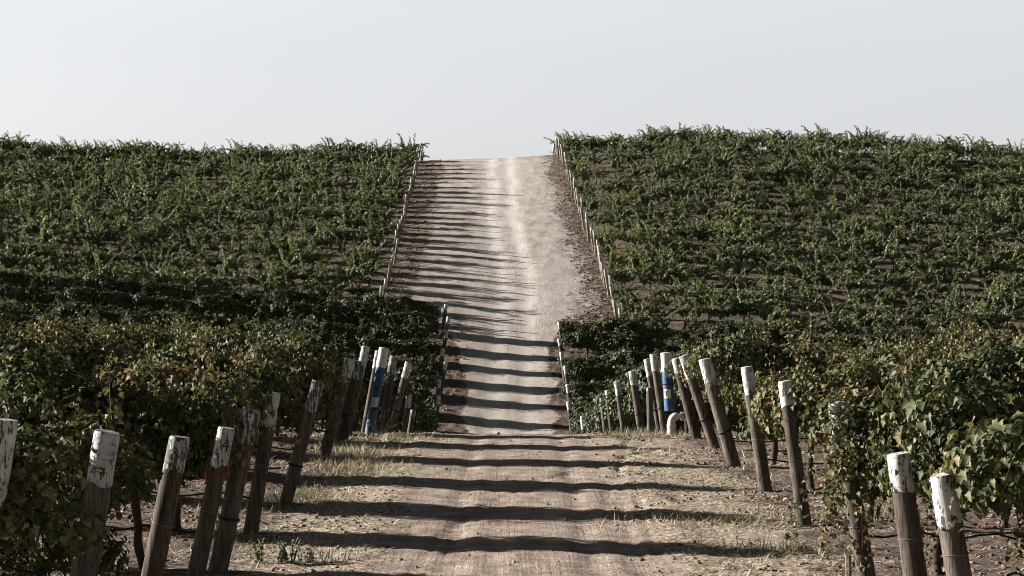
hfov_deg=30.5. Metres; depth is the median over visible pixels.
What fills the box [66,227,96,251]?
young grapevine
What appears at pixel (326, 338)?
grapevine
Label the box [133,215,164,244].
young grapevine
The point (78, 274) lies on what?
young grapevine
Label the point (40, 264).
young grapevine
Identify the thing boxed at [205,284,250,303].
grapevine
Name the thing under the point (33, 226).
young grapevine
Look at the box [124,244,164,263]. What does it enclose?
young grapevine
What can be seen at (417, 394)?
grapevine
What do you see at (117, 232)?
young grapevine
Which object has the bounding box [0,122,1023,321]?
distant vines
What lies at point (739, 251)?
young grapevine
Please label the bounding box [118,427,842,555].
dry grass
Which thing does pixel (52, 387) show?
grapevine
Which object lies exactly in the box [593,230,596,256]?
vineyard post
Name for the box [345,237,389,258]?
young grapevine
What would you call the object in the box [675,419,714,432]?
grapevine
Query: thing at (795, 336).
grapevine
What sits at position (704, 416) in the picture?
vineyard post
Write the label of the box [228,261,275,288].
young grapevine
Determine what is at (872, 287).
young grapevine
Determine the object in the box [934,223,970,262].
young grapevine
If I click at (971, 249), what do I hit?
young grapevine
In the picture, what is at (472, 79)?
sky
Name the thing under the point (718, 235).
young grapevine
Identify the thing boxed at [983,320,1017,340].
young grapevine
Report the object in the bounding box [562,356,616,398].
grapevine
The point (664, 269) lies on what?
young grapevine
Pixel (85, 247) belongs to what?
young grapevine
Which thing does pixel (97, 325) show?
grapevine
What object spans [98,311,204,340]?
grapevine
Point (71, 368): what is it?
grapevine
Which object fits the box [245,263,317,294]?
young grapevine
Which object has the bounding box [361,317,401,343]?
grapevine
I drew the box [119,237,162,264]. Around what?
young grapevine
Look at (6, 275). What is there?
grapevine
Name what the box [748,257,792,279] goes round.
young grapevine
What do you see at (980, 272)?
young grapevine
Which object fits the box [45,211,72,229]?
young grapevine
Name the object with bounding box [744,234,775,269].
young grapevine
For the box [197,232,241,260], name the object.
young grapevine
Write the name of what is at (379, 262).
young grapevine
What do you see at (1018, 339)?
grapevine
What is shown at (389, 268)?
vineyard post
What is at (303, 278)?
young grapevine
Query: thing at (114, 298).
grapevine
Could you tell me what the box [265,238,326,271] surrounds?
young grapevine
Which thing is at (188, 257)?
young grapevine
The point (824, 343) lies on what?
grapevine
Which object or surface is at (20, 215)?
young grapevine
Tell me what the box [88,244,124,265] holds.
young grapevine
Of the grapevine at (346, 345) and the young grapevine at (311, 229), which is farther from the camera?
the young grapevine at (311, 229)
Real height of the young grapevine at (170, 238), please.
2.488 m
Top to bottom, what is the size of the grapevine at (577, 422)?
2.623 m
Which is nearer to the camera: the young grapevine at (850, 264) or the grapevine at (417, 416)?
the grapevine at (417, 416)
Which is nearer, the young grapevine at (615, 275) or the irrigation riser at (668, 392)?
the irrigation riser at (668, 392)
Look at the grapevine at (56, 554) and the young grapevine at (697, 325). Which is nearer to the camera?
the grapevine at (56, 554)
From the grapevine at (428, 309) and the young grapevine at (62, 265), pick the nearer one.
the grapevine at (428, 309)
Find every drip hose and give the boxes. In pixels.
[0,562,69,574]
[63,523,195,532]
[121,490,249,498]
[207,467,280,470]
[272,447,307,449]
[690,414,768,418]
[731,438,819,442]
[760,458,827,464]
[803,488,890,493]
[869,531,1022,540]
[935,569,1023,575]
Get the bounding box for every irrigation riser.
[365,347,388,434]
[660,352,683,434]
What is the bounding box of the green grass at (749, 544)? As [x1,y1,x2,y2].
[289,426,924,565]
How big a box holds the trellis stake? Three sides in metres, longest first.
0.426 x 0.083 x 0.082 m
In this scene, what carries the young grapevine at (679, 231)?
on the ground at (332, 533)
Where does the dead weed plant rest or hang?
on the ground at (332, 533)
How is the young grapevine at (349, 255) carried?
on the ground at (332, 533)
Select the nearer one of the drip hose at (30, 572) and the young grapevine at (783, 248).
the drip hose at (30, 572)
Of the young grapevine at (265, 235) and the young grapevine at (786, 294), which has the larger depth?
the young grapevine at (265, 235)
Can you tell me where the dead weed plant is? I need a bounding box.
[358,410,402,435]
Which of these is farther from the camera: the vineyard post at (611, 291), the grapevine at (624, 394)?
the vineyard post at (611, 291)
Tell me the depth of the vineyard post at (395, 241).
148.79 m
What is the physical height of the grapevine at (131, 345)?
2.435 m
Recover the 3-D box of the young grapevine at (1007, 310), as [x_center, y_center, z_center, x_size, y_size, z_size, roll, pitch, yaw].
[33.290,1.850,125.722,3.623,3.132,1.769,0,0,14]
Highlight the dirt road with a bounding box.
[366,155,689,575]
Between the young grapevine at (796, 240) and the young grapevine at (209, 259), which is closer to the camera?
the young grapevine at (209, 259)
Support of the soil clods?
on the ground at (332, 533)
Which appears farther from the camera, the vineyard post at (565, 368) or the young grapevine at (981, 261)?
the young grapevine at (981, 261)
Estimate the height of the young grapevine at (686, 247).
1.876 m
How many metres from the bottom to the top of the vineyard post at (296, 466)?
2.228 m
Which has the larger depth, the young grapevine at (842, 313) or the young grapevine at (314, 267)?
the young grapevine at (314, 267)
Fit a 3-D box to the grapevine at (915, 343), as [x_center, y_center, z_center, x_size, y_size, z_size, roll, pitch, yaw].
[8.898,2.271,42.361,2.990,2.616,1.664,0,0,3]
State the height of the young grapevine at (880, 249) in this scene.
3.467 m
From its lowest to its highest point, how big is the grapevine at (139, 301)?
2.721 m
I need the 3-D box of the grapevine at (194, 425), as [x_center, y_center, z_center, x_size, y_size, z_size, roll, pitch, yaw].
[-4.263,2.069,22.720,3.606,2.989,1.254,0,0,14]
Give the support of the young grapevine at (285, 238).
on the ground at (332, 533)
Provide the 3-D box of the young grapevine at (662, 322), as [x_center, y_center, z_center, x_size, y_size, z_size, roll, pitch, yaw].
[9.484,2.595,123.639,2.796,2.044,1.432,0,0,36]
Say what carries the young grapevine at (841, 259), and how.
on the ground at (332, 533)
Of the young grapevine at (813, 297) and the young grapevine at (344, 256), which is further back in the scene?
the young grapevine at (344, 256)
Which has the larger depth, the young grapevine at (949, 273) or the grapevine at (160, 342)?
the young grapevine at (949, 273)
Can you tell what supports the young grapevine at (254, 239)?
on the ground at (332, 533)
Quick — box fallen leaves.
[34,426,1023,575]
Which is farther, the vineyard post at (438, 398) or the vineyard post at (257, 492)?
the vineyard post at (438, 398)
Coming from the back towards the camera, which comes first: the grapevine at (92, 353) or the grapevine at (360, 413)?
the grapevine at (360, 413)
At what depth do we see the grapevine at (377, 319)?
121.17 m
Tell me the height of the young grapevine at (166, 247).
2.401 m
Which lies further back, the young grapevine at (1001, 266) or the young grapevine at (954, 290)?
the young grapevine at (1001, 266)
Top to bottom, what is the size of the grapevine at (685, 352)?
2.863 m
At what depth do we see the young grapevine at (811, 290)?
133.62 m
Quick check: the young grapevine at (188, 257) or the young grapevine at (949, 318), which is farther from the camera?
the young grapevine at (188, 257)
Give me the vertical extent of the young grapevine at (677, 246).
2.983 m
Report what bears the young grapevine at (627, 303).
on the ground at (332, 533)
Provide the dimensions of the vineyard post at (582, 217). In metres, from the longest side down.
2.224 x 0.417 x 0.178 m
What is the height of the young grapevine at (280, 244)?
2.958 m
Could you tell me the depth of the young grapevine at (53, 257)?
137.47 m
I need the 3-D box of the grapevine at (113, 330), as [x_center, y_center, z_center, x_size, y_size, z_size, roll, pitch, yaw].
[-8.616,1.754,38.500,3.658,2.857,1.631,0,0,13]
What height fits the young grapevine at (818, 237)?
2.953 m
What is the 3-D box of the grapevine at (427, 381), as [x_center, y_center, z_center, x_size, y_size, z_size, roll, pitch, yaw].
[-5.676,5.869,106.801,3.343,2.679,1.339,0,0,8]
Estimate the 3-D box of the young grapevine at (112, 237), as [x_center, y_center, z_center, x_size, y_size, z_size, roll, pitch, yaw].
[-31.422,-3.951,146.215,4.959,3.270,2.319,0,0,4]
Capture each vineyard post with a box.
[0,418,17,533]
[70,429,119,575]
[141,435,189,575]
[186,426,234,575]
[208,406,259,572]
[243,391,279,533]
[278,380,323,507]
[318,358,354,455]
[334,360,366,440]
[350,346,369,433]
[361,351,377,432]
[378,355,397,431]
[382,278,386,296]
[386,261,391,287]
[386,361,411,432]
[389,255,393,279]
[393,238,398,264]
[394,230,396,254]
[397,224,398,250]
[398,219,401,243]
[401,394,411,432]
[406,189,409,210]
[407,405,416,432]
[435,379,440,403]
[435,395,440,430]
[438,348,444,377]
[440,361,447,394]
[441,304,447,331]
[442,316,450,344]
[442,330,448,362]
[557,322,564,350]
[557,338,563,353]
[558,141,561,159]
[559,352,564,382]
[563,365,568,383]
[566,384,573,415]
[566,401,573,433]
[573,183,576,203]
[576,196,580,215]
[580,207,584,228]
[580,416,585,433]
[585,218,589,241]
[590,226,593,249]
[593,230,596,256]
[598,252,602,279]
[599,398,608,432]
[600,262,605,286]
[604,269,609,295]
[605,390,614,431]
[610,286,614,315]
[613,297,616,319]
[614,381,627,432]
[629,371,644,432]
[644,358,660,431]
[646,387,653,432]
[650,354,667,432]
[672,357,700,437]
[679,354,720,449]
[699,358,740,467]
[741,366,772,491]
[778,380,811,526]
[828,401,875,575]
[887,451,926,575]
[929,473,971,575]
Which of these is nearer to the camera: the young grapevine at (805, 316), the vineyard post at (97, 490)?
the vineyard post at (97, 490)
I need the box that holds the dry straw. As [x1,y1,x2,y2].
[36,427,1022,575]
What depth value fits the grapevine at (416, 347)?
113.80 m
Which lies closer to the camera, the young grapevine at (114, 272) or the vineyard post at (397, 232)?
the young grapevine at (114, 272)
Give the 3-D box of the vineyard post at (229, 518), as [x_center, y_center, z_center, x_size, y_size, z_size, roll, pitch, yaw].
[-3.336,2.528,22.400,0.672,2.231,0.280,0,0,0]
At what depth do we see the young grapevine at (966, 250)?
149.19 m
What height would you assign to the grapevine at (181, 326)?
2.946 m
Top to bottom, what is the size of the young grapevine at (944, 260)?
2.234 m
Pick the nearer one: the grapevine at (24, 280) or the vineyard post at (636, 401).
the vineyard post at (636, 401)
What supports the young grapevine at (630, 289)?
on the ground at (332, 533)
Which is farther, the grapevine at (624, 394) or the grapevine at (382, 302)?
the grapevine at (382, 302)
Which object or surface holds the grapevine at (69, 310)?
on the ground at (332, 533)
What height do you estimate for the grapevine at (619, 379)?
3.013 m
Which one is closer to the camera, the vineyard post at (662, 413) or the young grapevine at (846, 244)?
the vineyard post at (662, 413)
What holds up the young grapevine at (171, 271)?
on the ground at (332, 533)
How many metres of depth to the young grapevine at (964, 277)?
137.76 m
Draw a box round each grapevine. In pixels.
[0,220,16,230]
[0,226,19,245]
[0,229,39,245]
[0,242,43,283]
[0,243,17,270]
[0,262,19,272]
[0,268,25,285]
[0,276,42,303]
[0,286,75,333]
[0,298,28,331]
[0,299,109,380]
[0,310,76,335]
[0,318,109,557]
[0,320,150,453]
[0,354,163,575]
[0,389,28,406]
[1,235,35,256]
[1,298,23,312]
[1,342,156,508]
[3,219,26,236]
[8,319,148,374]
[11,270,53,298]
[15,206,46,224]
[15,212,56,243]
[15,215,64,235]
[17,231,61,250]
[17,254,54,272]
[17,304,158,357]
[18,229,57,274]
[18,307,51,324]
[19,300,58,320]
[26,265,52,277]
[27,336,299,569]
[29,286,69,306]
[35,308,81,328]
[38,249,91,275]
[39,215,70,256]
[41,270,83,304]
[44,242,73,274]
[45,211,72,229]
[47,297,101,319]
[50,342,206,386]
[51,245,80,257]
[52,218,86,237]
[56,231,89,260]
[62,202,107,243]
[62,283,107,308]
[65,267,99,278]
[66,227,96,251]
[68,239,119,267]
[70,308,117,330]
[72,223,117,250]
[73,243,106,274]
[73,252,125,273]
[74,217,138,245]
[74,265,117,292]
[74,323,277,528]
[83,311,184,340]
[85,303,129,323]
[86,305,252,364]
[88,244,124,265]
[89,214,114,234]
[90,288,136,311]
[95,253,135,278]
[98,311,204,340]
[101,244,132,261]
[107,274,148,295]
[108,217,139,248]
[110,339,230,397]
[111,269,136,280]
[112,316,156,329]
[113,254,152,273]
[115,211,143,243]
[116,234,148,261]
[116,265,171,282]
[119,226,154,246]
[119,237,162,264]
[120,307,161,326]
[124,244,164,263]
[125,288,172,312]
[127,224,152,238]
[130,217,181,249]
[132,299,314,496]
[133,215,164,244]
[134,260,176,279]
[135,250,178,271]
[136,275,185,300]
[139,249,186,264]
[139,266,204,286]
[139,314,234,350]
[141,223,179,255]
[146,262,197,281]
[151,238,186,255]
[152,212,181,233]
[152,303,194,327]
[159,296,204,316]
[161,313,205,340]
[165,220,204,237]
[165,250,195,276]
[166,226,203,249]
[166,230,191,257]
[170,266,214,288]
[170,278,211,302]
[171,318,221,337]
[176,229,207,251]
[177,247,200,265]
[179,235,218,267]
[181,319,276,344]
[184,225,218,254]
[185,313,230,332]
[190,251,227,277]
[190,309,343,399]
[191,291,240,317]
[193,261,230,276]
[196,267,221,282]
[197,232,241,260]
[199,262,245,292]
[203,222,258,254]
[204,339,350,433]
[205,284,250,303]
[209,251,249,267]
[218,313,261,334]
[219,225,244,242]
[219,234,258,271]
[219,245,255,288]
[219,266,257,292]
[226,295,270,321]
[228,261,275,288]
[235,287,274,305]
[236,280,260,294]
[238,233,263,257]
[243,230,272,256]
[244,252,284,273]
[244,319,287,344]
[245,235,298,262]
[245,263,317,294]
[248,319,354,436]
[249,259,304,285]
[249,314,304,333]
[252,222,271,243]
[253,231,306,265]
[258,222,278,234]
[260,293,302,321]
[261,231,285,245]
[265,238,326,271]
[265,286,311,304]
[267,330,367,428]
[274,215,301,236]
[274,230,293,251]
[276,245,314,270]
[280,261,307,279]
[281,320,335,344]
[284,228,322,247]
[285,314,334,334]
[287,232,310,256]
[288,293,341,324]
[295,214,324,235]
[295,284,318,297]
[295,355,342,428]
[297,261,368,292]
[297,291,345,311]
[298,258,325,291]
[298,340,372,427]
[300,237,337,267]
[303,220,345,249]
[303,268,327,290]
[305,278,351,299]
[306,261,327,284]
[314,419,378,430]
[315,413,359,429]
[317,222,348,251]
[317,411,358,428]
[318,246,340,267]
[321,376,410,430]
[322,261,369,281]
[323,217,377,244]
[325,316,371,342]
[326,298,373,327]
[328,334,363,356]
[333,234,358,253]
[336,294,377,312]
[337,278,387,302]
[338,256,359,282]
[340,244,370,265]
[341,243,363,260]
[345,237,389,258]
[348,256,380,296]
[349,227,376,243]
[352,217,407,248]
[353,244,388,274]
[353,328,402,359]
[353,348,399,374]
[357,251,392,284]
[357,366,420,417]
[357,373,438,432]
[358,375,411,428]
[360,284,412,315]
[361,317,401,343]
[362,230,394,247]
[363,307,408,327]
[363,395,420,423]
[386,311,438,360]
[386,383,429,431]
[390,308,438,329]
[390,330,445,363]
[393,297,440,318]
[394,368,439,395]
[394,396,435,432]
[396,400,437,432]
[397,351,442,380]
[411,381,435,407]
[424,408,439,419]
[428,413,440,428]
[555,349,602,373]
[557,315,606,349]
[558,378,609,404]
[560,319,611,356]
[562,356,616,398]
[567,389,596,416]
[568,401,593,428]
[571,416,580,433]
[575,427,587,433]
[581,225,626,256]
[583,413,646,429]
[583,417,634,432]
[586,378,646,430]
[591,309,646,351]
[591,386,676,430]
[592,231,626,262]
[593,244,636,269]
[594,324,647,355]
[599,278,644,305]
[599,385,667,432]
[600,261,626,283]
[600,343,649,383]
[601,361,643,381]
[602,372,628,394]
[604,373,680,420]
[607,258,645,291]
[607,288,662,318]
[607,363,697,419]
[609,247,640,269]
[609,285,658,315]
[610,224,646,246]
[613,249,678,288]
[613,299,664,324]
[616,346,709,414]
[621,241,651,254]
[623,242,657,281]
[625,219,662,245]
[625,221,674,244]
[626,261,679,294]
[628,224,690,256]
[629,335,682,355]
[629,356,733,432]
[631,321,674,353]
[633,345,676,368]
[639,295,677,325]
[641,225,682,253]
[641,281,680,307]
[643,241,694,259]
[643,312,675,328]
[645,288,685,310]
[650,246,684,269]
[651,258,689,288]
[656,275,711,306]
[658,256,702,298]
[659,232,704,266]
[659,354,738,432]
[663,217,696,240]
[663,323,712,344]
[664,295,720,329]
[664,320,756,424]
[670,239,694,249]
[670,333,707,353]
[672,248,709,270]
[672,325,808,447]
[672,335,779,405]
[675,217,732,243]
[675,403,746,422]
[675,411,733,421]
[675,414,731,428]
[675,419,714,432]
[680,279,741,319]
[681,273,722,289]
[681,282,722,319]
[682,277,736,306]
[682,308,715,330]
[683,235,721,253]
[684,258,718,274]
[684,263,722,281]
[684,295,864,465]
[688,241,738,275]
[689,295,758,326]
[697,317,749,342]
[702,246,754,276]
[704,227,741,249]
[706,241,758,275]
[709,219,745,248]
[711,282,781,325]
[715,270,746,301]
[718,267,748,281]
[718,287,750,301]
[718,346,869,488]
[720,256,763,282]
[730,324,809,352]
[731,224,788,247]
[732,288,772,319]
[733,314,774,332]
[734,272,765,294]
[734,412,739,432]
[735,320,780,344]
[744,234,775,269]
[744,278,799,300]
[745,221,798,243]
[745,293,805,320]
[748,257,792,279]
[748,274,779,290]
[749,337,970,522]
[751,241,787,270]
[752,270,799,293]
[753,279,804,321]
[755,236,802,252]
[763,239,814,271]
[766,300,817,347]
[768,282,813,314]
[770,255,827,288]
[771,324,821,346]
[772,331,922,369]
[774,253,807,275]
[775,274,804,294]
[780,230,819,246]
[783,311,825,325]
[783,363,1023,575]
[784,263,839,284]
[787,283,821,313]
[789,238,823,264]
[791,332,839,361]
[796,282,833,300]
[797,224,845,245]
[797,256,848,289]
[798,309,841,335]
[803,246,839,268]
[804,242,829,261]
[804,278,843,314]
[805,328,856,349]
[806,265,859,296]
[808,294,863,314]
[808,322,885,354]
[810,236,843,259]
[816,244,857,271]
[816,329,950,374]
[819,301,853,323]
[823,229,877,264]
[826,267,875,304]
[829,239,849,255]
[829,305,875,336]
[834,255,857,281]
[838,252,883,278]
[838,280,875,305]
[840,256,876,284]
[842,238,879,266]
[844,324,894,348]
[845,299,896,327]
[845,323,1004,391]
[846,295,875,316]
[849,271,880,289]
[850,214,880,241]
[851,228,904,268]
[851,284,887,301]
[854,312,908,336]
[858,287,901,305]
[863,265,928,288]
[864,230,892,248]
[867,266,891,289]
[867,296,915,321]
[868,305,919,328]
[871,354,1023,520]
[874,222,901,252]
[874,312,975,361]
[876,223,923,261]
[876,284,911,307]
[876,288,931,317]
[881,233,924,271]
[884,325,931,347]
[887,319,944,338]
[887,322,1023,527]
[888,222,929,247]
[889,331,933,353]
[891,245,921,262]
[892,254,925,275]
[894,250,964,284]
[895,271,925,297]
[897,296,955,326]
[901,236,943,259]
[901,256,928,277]
[901,267,928,292]
[909,243,941,269]
[910,278,945,299]
[912,260,969,282]
[912,308,946,330]
[914,319,957,341]
[917,289,941,318]
[917,359,1023,575]
[918,303,988,337]
[922,258,968,284]
[922,274,964,303]
[923,252,966,269]
[925,234,951,254]
[927,310,1023,356]
[929,335,946,349]
[932,237,987,266]
[932,293,979,319]
[933,267,978,293]
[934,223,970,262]
[939,230,979,255]
[943,284,975,308]
[944,282,981,311]
[948,241,997,276]
[952,300,1023,329]
[952,316,1009,340]
[953,222,1021,254]
[954,242,1003,269]
[960,243,994,253]
[962,255,999,288]
[968,245,1023,286]
[968,286,1007,313]
[971,251,1006,278]
[971,298,1004,321]
[972,269,1000,291]
[975,272,1019,292]
[978,238,999,256]
[983,238,1023,263]
[983,277,1021,308]
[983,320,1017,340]
[984,292,1023,327]
[995,270,1023,287]
[995,285,1021,301]
[995,317,1023,335]
[1001,287,1023,311]
[1003,278,1023,296]
[1004,260,1023,273]
[1012,333,1023,347]
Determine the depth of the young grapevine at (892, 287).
132.69 m
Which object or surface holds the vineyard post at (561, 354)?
on the ground at (332, 533)
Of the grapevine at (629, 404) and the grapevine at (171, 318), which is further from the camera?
the grapevine at (171, 318)
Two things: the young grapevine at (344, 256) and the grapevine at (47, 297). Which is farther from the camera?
the young grapevine at (344, 256)
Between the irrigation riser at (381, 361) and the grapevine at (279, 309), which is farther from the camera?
the grapevine at (279, 309)
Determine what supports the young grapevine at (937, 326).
on the ground at (332, 533)
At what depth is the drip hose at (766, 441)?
35.24 m
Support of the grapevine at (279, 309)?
on the ground at (332, 533)
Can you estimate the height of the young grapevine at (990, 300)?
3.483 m
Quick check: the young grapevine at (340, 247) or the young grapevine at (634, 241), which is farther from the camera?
the young grapevine at (634, 241)
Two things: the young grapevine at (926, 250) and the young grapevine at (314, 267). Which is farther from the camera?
the young grapevine at (926, 250)
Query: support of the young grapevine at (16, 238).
on the ground at (332, 533)
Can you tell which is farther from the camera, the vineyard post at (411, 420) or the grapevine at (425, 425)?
the grapevine at (425, 425)
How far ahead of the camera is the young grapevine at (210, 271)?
135.60 m
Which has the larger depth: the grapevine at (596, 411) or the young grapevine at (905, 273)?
the young grapevine at (905, 273)
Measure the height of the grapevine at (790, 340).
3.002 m
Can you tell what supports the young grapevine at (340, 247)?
on the ground at (332, 533)
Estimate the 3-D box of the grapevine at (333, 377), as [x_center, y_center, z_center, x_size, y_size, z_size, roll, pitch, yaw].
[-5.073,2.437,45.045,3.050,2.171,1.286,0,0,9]
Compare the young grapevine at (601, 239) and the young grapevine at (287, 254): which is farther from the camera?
the young grapevine at (601, 239)
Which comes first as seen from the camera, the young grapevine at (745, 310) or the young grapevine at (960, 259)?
the young grapevine at (745, 310)
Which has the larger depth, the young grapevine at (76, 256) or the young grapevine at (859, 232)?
the young grapevine at (859, 232)
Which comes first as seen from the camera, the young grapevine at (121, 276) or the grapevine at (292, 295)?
the grapevine at (292, 295)
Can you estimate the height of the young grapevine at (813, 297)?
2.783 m
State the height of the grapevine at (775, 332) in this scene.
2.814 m
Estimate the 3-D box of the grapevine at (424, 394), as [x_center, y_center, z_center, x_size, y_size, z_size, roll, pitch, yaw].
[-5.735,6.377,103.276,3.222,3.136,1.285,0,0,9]
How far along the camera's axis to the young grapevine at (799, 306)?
127.87 m
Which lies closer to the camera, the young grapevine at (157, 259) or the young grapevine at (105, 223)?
the young grapevine at (157, 259)
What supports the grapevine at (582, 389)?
on the ground at (332, 533)
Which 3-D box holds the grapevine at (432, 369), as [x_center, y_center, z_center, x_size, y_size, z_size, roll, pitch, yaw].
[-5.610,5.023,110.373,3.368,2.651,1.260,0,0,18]
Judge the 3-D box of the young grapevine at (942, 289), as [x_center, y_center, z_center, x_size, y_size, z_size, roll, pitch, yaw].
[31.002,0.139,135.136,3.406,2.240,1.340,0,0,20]
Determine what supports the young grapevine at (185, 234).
on the ground at (332, 533)
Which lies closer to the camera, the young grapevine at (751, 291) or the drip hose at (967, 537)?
the drip hose at (967, 537)
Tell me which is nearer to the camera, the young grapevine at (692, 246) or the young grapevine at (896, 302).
the young grapevine at (896, 302)
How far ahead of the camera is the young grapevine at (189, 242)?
144.92 m
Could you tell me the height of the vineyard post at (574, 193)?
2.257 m
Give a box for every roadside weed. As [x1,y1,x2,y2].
[249,538,265,561]
[277,539,289,562]
[279,535,300,561]
[305,546,313,562]
[867,501,881,521]
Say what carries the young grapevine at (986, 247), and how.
on the ground at (332, 533)
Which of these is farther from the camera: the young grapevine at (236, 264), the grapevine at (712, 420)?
the young grapevine at (236, 264)
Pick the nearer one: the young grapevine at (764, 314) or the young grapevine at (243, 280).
the young grapevine at (764, 314)
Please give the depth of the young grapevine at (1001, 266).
140.14 m
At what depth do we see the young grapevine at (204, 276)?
132.52 m
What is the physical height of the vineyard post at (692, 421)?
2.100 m
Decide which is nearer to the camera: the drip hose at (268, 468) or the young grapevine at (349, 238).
the drip hose at (268, 468)
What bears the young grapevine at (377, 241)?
on the ground at (332, 533)
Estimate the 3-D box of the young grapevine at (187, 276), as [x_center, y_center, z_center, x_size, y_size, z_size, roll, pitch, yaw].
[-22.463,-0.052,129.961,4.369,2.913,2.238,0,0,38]
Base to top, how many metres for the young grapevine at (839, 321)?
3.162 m
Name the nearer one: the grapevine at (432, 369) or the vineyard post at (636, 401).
the vineyard post at (636, 401)
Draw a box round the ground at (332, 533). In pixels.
[0,149,1023,575]
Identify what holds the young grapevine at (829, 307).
on the ground at (332, 533)
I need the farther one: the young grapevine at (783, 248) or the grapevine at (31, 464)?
the young grapevine at (783, 248)
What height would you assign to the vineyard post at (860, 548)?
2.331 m
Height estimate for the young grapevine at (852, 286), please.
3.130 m
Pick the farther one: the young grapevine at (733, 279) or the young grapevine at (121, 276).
the young grapevine at (733, 279)
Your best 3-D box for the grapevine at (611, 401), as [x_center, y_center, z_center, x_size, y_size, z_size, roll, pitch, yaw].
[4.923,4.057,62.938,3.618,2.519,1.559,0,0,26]
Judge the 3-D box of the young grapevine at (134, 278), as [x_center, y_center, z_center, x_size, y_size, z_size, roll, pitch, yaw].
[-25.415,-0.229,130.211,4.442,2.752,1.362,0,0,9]
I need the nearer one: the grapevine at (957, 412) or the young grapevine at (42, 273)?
the grapevine at (957, 412)
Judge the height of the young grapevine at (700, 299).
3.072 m
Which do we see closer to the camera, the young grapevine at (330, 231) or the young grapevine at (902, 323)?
the young grapevine at (902, 323)
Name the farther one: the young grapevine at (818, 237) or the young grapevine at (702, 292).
the young grapevine at (818, 237)
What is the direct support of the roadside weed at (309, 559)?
on the ground at (332, 533)
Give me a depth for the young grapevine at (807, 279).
136.63 m
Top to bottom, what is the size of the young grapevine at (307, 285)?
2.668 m
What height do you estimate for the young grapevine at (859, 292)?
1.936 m
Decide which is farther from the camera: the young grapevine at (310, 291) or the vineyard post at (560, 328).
the young grapevine at (310, 291)
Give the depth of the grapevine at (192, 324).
115.89 m
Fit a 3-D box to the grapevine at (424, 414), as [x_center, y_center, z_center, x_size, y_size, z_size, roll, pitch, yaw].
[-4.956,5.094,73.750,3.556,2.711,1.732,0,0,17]
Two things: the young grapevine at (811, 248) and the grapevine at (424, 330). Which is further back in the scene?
the young grapevine at (811, 248)
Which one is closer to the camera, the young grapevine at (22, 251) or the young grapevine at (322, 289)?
the young grapevine at (322, 289)
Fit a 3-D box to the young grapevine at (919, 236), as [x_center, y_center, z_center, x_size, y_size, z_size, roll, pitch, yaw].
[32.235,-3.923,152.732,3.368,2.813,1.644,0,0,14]
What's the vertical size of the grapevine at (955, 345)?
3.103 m
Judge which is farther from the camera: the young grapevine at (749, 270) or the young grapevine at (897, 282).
the young grapevine at (749, 270)
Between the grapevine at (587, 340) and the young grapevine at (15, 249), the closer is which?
the grapevine at (587, 340)
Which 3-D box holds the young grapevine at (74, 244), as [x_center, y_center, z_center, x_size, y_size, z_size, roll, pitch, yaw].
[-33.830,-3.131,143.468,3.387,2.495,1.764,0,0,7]
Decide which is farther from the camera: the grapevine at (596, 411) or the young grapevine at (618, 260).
the young grapevine at (618, 260)
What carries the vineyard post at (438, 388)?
on the ground at (332, 533)
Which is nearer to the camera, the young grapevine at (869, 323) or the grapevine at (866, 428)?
the grapevine at (866, 428)
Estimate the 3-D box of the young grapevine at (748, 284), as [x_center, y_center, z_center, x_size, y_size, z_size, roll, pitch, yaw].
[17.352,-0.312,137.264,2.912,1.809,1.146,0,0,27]
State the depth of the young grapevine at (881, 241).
150.37 m
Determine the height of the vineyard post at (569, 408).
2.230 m
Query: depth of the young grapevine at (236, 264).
135.41 m
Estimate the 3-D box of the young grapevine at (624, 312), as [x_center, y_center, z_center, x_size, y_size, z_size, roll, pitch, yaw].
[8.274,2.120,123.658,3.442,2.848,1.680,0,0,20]
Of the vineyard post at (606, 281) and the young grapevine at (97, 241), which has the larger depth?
the young grapevine at (97, 241)
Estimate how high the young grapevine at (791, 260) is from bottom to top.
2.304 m
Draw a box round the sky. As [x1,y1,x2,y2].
[0,0,1023,166]
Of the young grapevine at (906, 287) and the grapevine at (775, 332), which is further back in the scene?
the young grapevine at (906, 287)
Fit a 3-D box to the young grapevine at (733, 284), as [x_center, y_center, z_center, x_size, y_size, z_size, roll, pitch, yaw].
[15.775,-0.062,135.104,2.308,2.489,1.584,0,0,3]
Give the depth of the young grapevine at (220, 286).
129.28 m
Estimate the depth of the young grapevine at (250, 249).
144.31 m
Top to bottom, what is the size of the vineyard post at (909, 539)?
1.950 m
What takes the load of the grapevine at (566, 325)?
on the ground at (332, 533)
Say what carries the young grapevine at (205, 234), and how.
on the ground at (332, 533)
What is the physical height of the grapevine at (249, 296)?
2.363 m
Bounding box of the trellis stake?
[845,554,851,575]
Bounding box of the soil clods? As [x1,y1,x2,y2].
[28,154,1023,575]
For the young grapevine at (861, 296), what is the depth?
130.37 m
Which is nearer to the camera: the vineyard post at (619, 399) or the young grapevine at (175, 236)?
the vineyard post at (619, 399)
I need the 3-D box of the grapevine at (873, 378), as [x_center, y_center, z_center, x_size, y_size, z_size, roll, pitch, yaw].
[5.072,2.146,26.992,3.347,2.878,1.725,0,0,9]
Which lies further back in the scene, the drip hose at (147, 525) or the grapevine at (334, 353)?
the grapevine at (334, 353)
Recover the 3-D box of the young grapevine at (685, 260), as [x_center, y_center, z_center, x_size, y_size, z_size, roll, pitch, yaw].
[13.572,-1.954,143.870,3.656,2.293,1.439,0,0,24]

